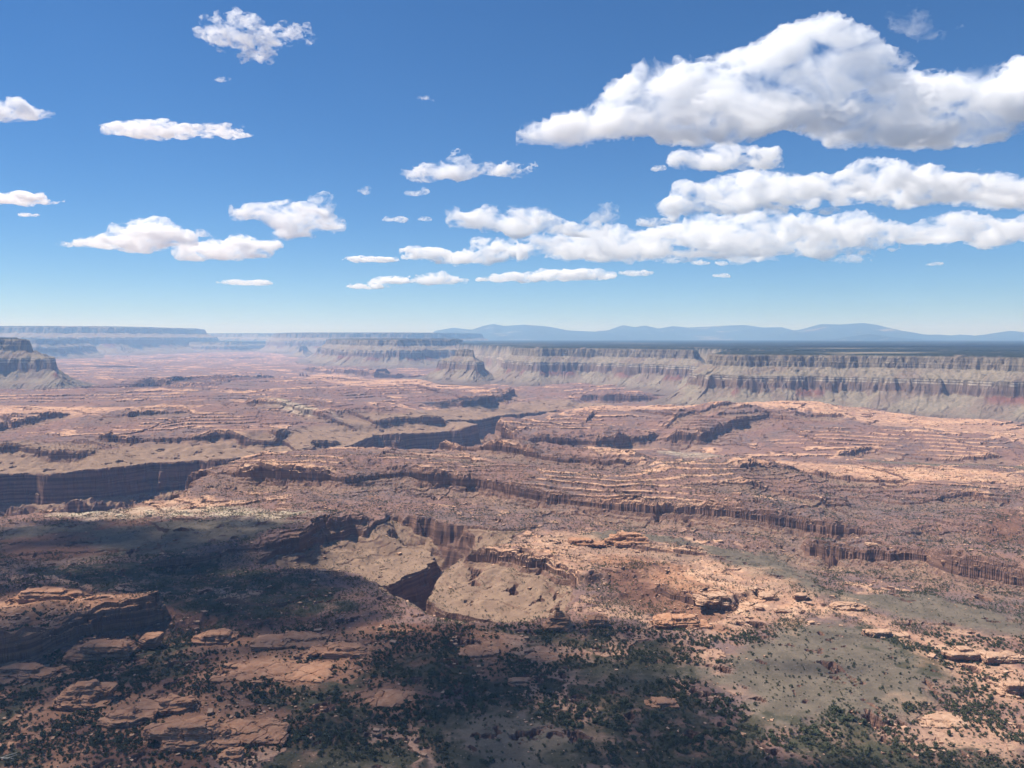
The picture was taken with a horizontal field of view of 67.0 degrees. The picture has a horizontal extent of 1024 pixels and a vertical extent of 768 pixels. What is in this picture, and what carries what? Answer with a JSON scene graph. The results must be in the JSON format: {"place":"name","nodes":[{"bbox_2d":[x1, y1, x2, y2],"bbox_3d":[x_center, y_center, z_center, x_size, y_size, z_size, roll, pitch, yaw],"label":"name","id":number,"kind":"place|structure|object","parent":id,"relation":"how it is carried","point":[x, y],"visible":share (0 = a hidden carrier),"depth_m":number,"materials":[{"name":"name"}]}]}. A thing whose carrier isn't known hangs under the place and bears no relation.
{"place":"outdoors","nodes":[
{"label":"outdoors","id":0,"kind":"place"},
{"bbox_2d":[0,337,97,389],"bbox_3d":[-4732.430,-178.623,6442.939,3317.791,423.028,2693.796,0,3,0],"label":"mesa","id":1,"kind":"structure","parent":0,"point":[24,364],"depth_m":5910.18,"materials":[{"name":"stone"}]},
{"bbox_2d":[27,339,104,358],"bbox_3d":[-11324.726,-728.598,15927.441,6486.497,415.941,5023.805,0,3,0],"label":"mesa","id":2,"kind":"structure","parent":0,"point":[70,348],"depth_m":14887.35,"materials":[{"name":"stone"}]},
{"bbox_2d":[0,326,218,355],"bbox_3d":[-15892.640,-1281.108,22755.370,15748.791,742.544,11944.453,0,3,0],"label":"mesa","id":3,"kind":"structure","parent":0,"point":[114,340],"depth_m":18847.45,"materials":[{"name":"stone"}]},
{"bbox_2d":[189,341,265,351],"bbox_3d":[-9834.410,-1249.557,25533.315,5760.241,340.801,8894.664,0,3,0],"label":"mesa","id":4,"kind":"structure","parent":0,"point":[229,346],"depth_m":21536.93,"materials":[{"name":"stone"}]},
{"bbox_2d":[207,333,275,340],"bbox_3d":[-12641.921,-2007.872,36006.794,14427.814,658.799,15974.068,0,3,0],"label":"mesa","id":5,"kind":"structure","parent":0,"point":[242,336],"depth_m":29344.96,"materials":[{"name":"stone"}]},
{"bbox_2d":[285,345,312,357],"bbox_3d":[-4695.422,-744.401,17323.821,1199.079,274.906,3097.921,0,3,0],"label":"butte","id":6,"kind":"object","parent":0,"point":[303,351],"visible":0.68,"depth_m":16589.63,"materials":[{"name":"stone"}]},
{"bbox_2d":[256,332,489,354],"bbox_3d":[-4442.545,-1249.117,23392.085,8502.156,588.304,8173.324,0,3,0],"label":"mesa","id":7,"kind":"structure","parent":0,"point":[285,343],"depth_m":20217.60,"materials":[{"name":"stone"}]},
{"bbox_2d":[295,338,463,368],"bbox_3d":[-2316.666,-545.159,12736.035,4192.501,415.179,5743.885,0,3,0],"label":"mesa","id":8,"kind":"structure","parent":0,"point":[406,353],"depth_m":10594.48,"materials":[{"name":"stone"}]},
{"bbox_2d":[403,349,494,384],"bbox_3d":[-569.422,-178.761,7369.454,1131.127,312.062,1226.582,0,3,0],"label":"butte","id":9,"kind":"object","parent":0,"point":[463,367],"visible":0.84,"depth_m":7158.45,"materials":[{"name":"stone"}]},
{"bbox_2d":[0,351,1023,767],"bbox_3d":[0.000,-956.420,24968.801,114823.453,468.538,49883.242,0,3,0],"label":"ground","id":10,"kind":"structure","parent":0,"point":[130,431],"depth_m":1585.19,"materials":[{"name":"brown stone"}]},
{"bbox_2d":[0,741,20,748],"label":"rock outcrop","id":11,"kind":"object","parent":10,"relation":"on","point":[9,743],"visible":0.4,"depth_m":767.92,"materials":[{"name":"brown stone"}]},
{"bbox_2d":[17,733,25,739],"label":"juniper shrub","id":12,"kind":"object","parent":10,"relation":"on","point":[21,736],"visible":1,"depth_m":778.59,"materials":[{"name":"green plant"}]},
{"bbox_2d":[0,660,74,684],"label":"rock outcrop","id":13,"kind":"object","parent":10,"relation":"on","point":[18,671],"visible":0.85,"depth_m":942.52,"materials":[{"name":"stone"}]},
{"bbox_2d":[5,586,96,603],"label":"rock outcrop","id":14,"kind":"object","parent":10,"relation":"on","point":[29,595],"visible":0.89,"depth_m":1111.42,"materials":[{"name":"stone"}]},
{"bbox_2d":[53,730,61,735],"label":"juniper shrub","id":15,"kind":"object","parent":10,"relation":"on","point":[59,732],"visible":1,"depth_m":784.76,"materials":[{"name":"green plant"}]},
{"bbox_2d":[63,725,70,730],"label":"juniper shrub","id":16,"kind":"object","parent":10,"relation":"on","point":[66,727],"visible":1,"depth_m":794.53,"materials":[{"name":"green plant"}]},
{"bbox_2d":[78,717,84,723],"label":"juniper shrub","id":17,"kind":"object","parent":10,"relation":"on","point":[82,719],"visible":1,"depth_m":810.48,"materials":[{"name":"green plant"}]},
{"bbox_2d":[51,679,118,710],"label":"rock outcrop","id":18,"kind":"object","parent":10,"relation":"on","point":[87,695],"visible":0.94,"depth_m":856.09,"materials":[{"name":"stone"}]},
{"bbox_2d":[62,639,140,663],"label":"rock outcrop","id":19,"kind":"object","parent":10,"relation":"on","point":[119,649],"visible":0.89,"depth_m":985.92,"materials":[{"name":"stone"}]},
{"bbox_2d":[96,706,157,728],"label":"rock outcrop","id":20,"kind":"object","parent":10,"relation":"on","point":[130,716],"visible":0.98,"depth_m":805.16,"materials":[{"name":"brown stone"}]},
{"bbox_2d":[138,631,164,648],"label":"rock outcrop","id":21,"kind":"object","parent":10,"relation":"on","point":[151,640],"visible":0.94,"depth_m":1024.70,"materials":[{"name":"stone"}]},
{"bbox_2d":[134,693,201,715],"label":"rock outcrop","id":22,"kind":"object","parent":10,"relation":"on","point":[173,703],"visible":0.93,"depth_m":833.94,"materials":[{"name":"brown stone"}]},
{"bbox_2d":[143,715,243,753],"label":"rock outcrop","id":23,"kind":"object","parent":10,"relation":"on","point":[196,734],"visible":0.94,"depth_m":754.58,"materials":[{"name":"brown stone"}]},
{"bbox_2d":[191,628,240,645],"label":"rock outcrop","id":24,"kind":"object","parent":10,"relation":"on","point":[222,636],"visible":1,"depth_m":1030.90,"materials":[{"name":"brown stone"}]},
{"bbox_2d":[216,746,247,763],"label":"rock outcrop","id":25,"kind":"object","parent":10,"relation":"on","point":[235,755],"visible":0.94,"depth_m":727.93,"materials":[{"name":"brown stone"}]},
{"bbox_2d":[224,717,289,747],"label":"rock outcrop","id":26,"kind":"object","parent":10,"relation":"on","point":[260,732],"visible":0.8,"depth_m":767.47,"materials":[{"name":"brown stone"}]},
{"bbox_2d":[209,661,334,683],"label":"rock outcrop","id":27,"kind":"object","parent":10,"relation":"on","point":[307,672],"visible":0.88,"depth_m":921.74,"materials":[{"name":"brown stone"}]},
{"bbox_2d":[248,630,329,651],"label":"rock outcrop","id":28,"kind":"object","parent":10,"relation":"on","point":[296,639],"visible":0.95,"depth_m":1013.31,"materials":[{"name":"stone"}]},
{"bbox_2d":[307,641,375,659],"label":"rock outcrop","id":29,"kind":"object","parent":10,"relation":"on","point":[336,650],"visible":0.98,"depth_m":972.83,"materials":[{"name":"stone"}]},
{"bbox_2d":[345,722,351,727],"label":"juniper shrub","id":30,"kind":"object","parent":10,"relation":"on","point":[348,725],"visible":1,"depth_m":794.29,"materials":[{"name":"green plant"}]},
{"bbox_2d":[364,689,415,707],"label":"rock outcrop","id":31,"kind":"object","parent":10,"relation":"on","point":[391,698],"visible":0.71,"depth_m":856.55,"materials":[{"name":"brown stone"}]},
{"bbox_2d":[396,727,402,732],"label":"juniper shrub","id":32,"kind":"object","parent":10,"relation":"on","point":[399,729],"visible":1,"depth_m":786.18,"materials":[{"name":"green plant"}]},
{"bbox_2d":[455,702,461,707],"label":"juniper shrub","id":33,"kind":"object","parent":10,"relation":"on","point":[458,704],"visible":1,"depth_m":837.88,"materials":[{"name":"green plant"}]},
{"bbox_2d":[454,644,498,658],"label":"rock outcrop","id":34,"kind":"object","parent":10,"relation":"on","point":[472,651],"visible":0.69,"depth_m":979.53,"materials":[{"name":"stone"}]},
{"bbox_2d":[0,442,1023,767],"bbox_3d":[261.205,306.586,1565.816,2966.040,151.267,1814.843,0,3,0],"label":"scrub","id":35,"kind":"object","parent":10,"relation":"on","point":[378,664],"visible":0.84,"depth_m":959.10,"materials":[{"name":"green plant"}]},
{"bbox_2d":[0,452,1023,767],"bbox_3d":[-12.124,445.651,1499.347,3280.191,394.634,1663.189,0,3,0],"label":"rubble","id":36,"kind":"object","parent":10,"relation":"on","point":[812,622],"visible":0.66,"depth_m":1295.70,"materials":[{"name":"brown stone"}]},
{"bbox_2d":[507,677,535,686],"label":"rock outcrop","id":37,"kind":"object","parent":10,"relation":"on","point":[516,681],"visible":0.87,"depth_m":899.38,"materials":[{"name":"stone"}]},
{"bbox_2d":[523,652,584,660],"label":"rock outcrop","id":38,"kind":"object","parent":10,"relation":"on","point":[532,655],"visible":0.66,"depth_m":972.59,"materials":[{"name":"brown stone"}]},
{"bbox_2d":[541,606,574,632],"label":"hoodoo","id":39,"kind":"object","parent":10,"relation":"on","point":[559,620],"visible":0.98,"depth_m":1052.90,"materials":[{"name":"stone"}]},
{"bbox_2d":[568,537,606,546],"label":"rock outcrop","id":40,"kind":"object","parent":10,"relation":"on","point":[585,541],"visible":1,"depth_m":1526.11,"materials":[{"name":"brown stone"}]},
{"bbox_2d":[583,614,608,627],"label":"rock","id":41,"kind":"object","parent":10,"relation":"on","point":[596,620],"visible":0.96,"depth_m":1073.28,"materials":[{"name":"stone"}]},
{"bbox_2d":[618,718,625,725],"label":"juniper shrub","id":42,"kind":"object","parent":10,"relation":"on","point":[622,722],"visible":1,"depth_m":801.36,"materials":[{"name":"green plant"}]},
{"bbox_2d":[621,724,628,730],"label":"juniper shrub","id":43,"kind":"object","parent":10,"relation":"on","point":[624,727],"visible":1,"depth_m":793.77,"materials":[{"name":"green plant"}]},
{"bbox_2d":[604,532,648,546],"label":"rock outcrop","id":44,"kind":"object","parent":10,"relation":"on","point":[622,539],"visible":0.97,"depth_m":1527.75,"materials":[{"name":"brown stone"}]},
{"bbox_2d":[644,696,679,708],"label":"rock outcrop","id":45,"kind":"object","parent":10,"relation":"on","point":[657,702],"visible":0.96,"depth_m":842.56,"materials":[{"name":"brown stone"}]},
{"bbox_2d":[652,613,712,629],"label":"rock outcrop","id":46,"kind":"object","parent":10,"relation":"on","point":[668,621],"visible":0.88,"depth_m":1084.68,"materials":[{"name":"brown stone"}]},
{"bbox_2d":[692,736,698,743],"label":"juniper shrub","id":47,"kind":"object","parent":10,"relation":"on","point":[694,738],"visible":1,"depth_m":774.17,"materials":[{"name":"green plant"}]},
{"bbox_2d":[692,592,730,605],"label":"rock outcrop","id":48,"kind":"object","parent":10,"relation":"on","point":[711,598],"visible":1,"depth_m":1163.34,"materials":[{"name":"brown stone"}]},
{"bbox_2d":[721,726,728,733],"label":"juniper shrub","id":49,"kind":"object","parent":10,"relation":"on","point":[724,729],"visible":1,"depth_m":794.72,"materials":[{"name":"green plant"}]},
{"bbox_2d":[753,605,763,610],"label":"boulder","id":50,"kind":"object","parent":10,"relation":"on","point":[758,607],"visible":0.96,"depth_m":1157.87,"materials":[{"name":"brown stone"}]},
{"bbox_2d":[758,591,777,600],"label":"rock outcrop","id":51,"kind":"object","parent":10,"relation":"on","point":[769,595],"visible":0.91,"depth_m":1210.14,"materials":[{"name":"brown stone"}]},
{"bbox_2d":[773,607,791,612],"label":"boulder","id":52,"kind":"object","parent":10,"relation":"on","point":[779,610],"visible":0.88,"depth_m":1149.12,"materials":[{"name":"brown stone"}]},
{"bbox_2d":[791,592,811,600],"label":"rock outcrop","id":53,"kind":"object","parent":10,"relation":"on","point":[800,596],"visible":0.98,"depth_m":1211.71,"materials":[{"name":"brown stone"}]},
{"bbox_2d":[828,601,869,610],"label":"rock outcrop","id":54,"kind":"object","parent":10,"relation":"on","point":[845,606],"visible":0.99,"depth_m":1169.87,"materials":[{"name":"brown stone"}]},
{"bbox_2d":[864,542,880,548],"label":"rock","id":55,"kind":"object","parent":10,"relation":"on","point":[870,544],"visible":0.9,"depth_m":1495.69,"materials":[{"name":"brown stone"}]},
{"bbox_2d":[861,629,909,638],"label":"rock outcrop","id":56,"kind":"object","parent":10,"relation":"on","point":[880,633],"visible":0.96,"depth_m":1051.41,"materials":[{"name":"brown stone"}]},
{"bbox_2d":[918,711,970,728],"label":"rock outcrop","id":57,"kind":"object","parent":10,"relation":"on","point":[942,718],"visible":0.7,"depth_m":822.84,"materials":[{"name":"beige stone"}]},
{"bbox_2d":[941,646,979,661],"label":"rock outcrop","id":58,"kind":"object","parent":10,"relation":"on","point":[963,653],"visible":1,"depth_m":981.24,"materials":[{"name":"beige stone"}]},
{"bbox_2d":[976,649,1023,664],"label":"rock outcrop","id":59,"kind":"object","parent":10,"relation":"on","point":[988,657],"visible":0.94,"depth_m":970.23,"materials":[{"name":"beige stone"}]},
{"bbox_2d":[994,680,1023,699],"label":"rock outcrop","id":60,"kind":"object","parent":10,"relation":"on","point":[1009,689],"visible":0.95,"depth_m":883.51,"materials":[{"name":"beige stone"}]},
{"bbox_2d":[0,0,1023,335],"label":"sky","id":61,"kind":"structure","parent":0,"point":[213,166],"materials":[{"name":"blue"}]},
{"bbox_2d":[433,324,652,339],"bbox_3d":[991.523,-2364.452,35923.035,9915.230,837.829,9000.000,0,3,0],"label":"mountain","id":62,"kind":"structure","parent":0,"point":[511,332],"depth_m":34190.85,"materials":[{"name":"blue stone"}]},
{"bbox_2d":[489,346,705,395],"bbox_3d":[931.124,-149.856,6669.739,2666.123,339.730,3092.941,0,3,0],"label":"mesa","id":63,"kind":"structure","parent":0,"point":[662,370],"depth_m":6496.93,"materials":[{"name":"stone"}]},
{"bbox_2d":[596,325,791,339],"bbox_3d":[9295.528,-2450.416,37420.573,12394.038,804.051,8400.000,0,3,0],"label":"mountain","id":64,"kind":"structure","parent":0,"point":[738,332],"depth_m":35736.06,"materials":[{"name":"blue stone"}]},
{"bbox_2d":[455,340,1023,373],"bbox_3d":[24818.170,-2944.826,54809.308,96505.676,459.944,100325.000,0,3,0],"label":"plateau","id":65,"kind":"structure","parent":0,"point":[491,354],"depth_m":9347.47,"materials":[{"name":"stone"}]},
{"bbox_2d":[645,350,1023,422],"bbox_3d":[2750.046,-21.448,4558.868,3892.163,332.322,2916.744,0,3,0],"label":"mesa","id":66,"kind":"structure","parent":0,"point":[969,384],"depth_m":4191.23,"materials":[{"name":"stone"}]},
{"bbox_2d":[779,323,931,339],"bbox_3d":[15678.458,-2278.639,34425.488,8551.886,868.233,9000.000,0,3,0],"label":"mountain","id":67,"kind":"structure","parent":0,"point":[825,331],"depth_m":32829.89,"materials":[{"name":"blue stone"}]},
{"bbox_2d":[828,334,920,339],"bbox_3d":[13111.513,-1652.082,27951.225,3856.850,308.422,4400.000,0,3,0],"label":"mountain","id":68,"kind":"structure","parent":0,"point":[869,337],"depth_m":27218.38,"materials":[{"name":"blue stone"}]},
{"bbox_2d":[926,331,1023,339],"bbox_3d":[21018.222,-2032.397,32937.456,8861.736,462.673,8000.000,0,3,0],"label":"mountain","id":69,"kind":"structure","parent":0,"point":[1011,335],"depth_m":31576.96,"materials":[{"name":"blue stone"}]}
]}

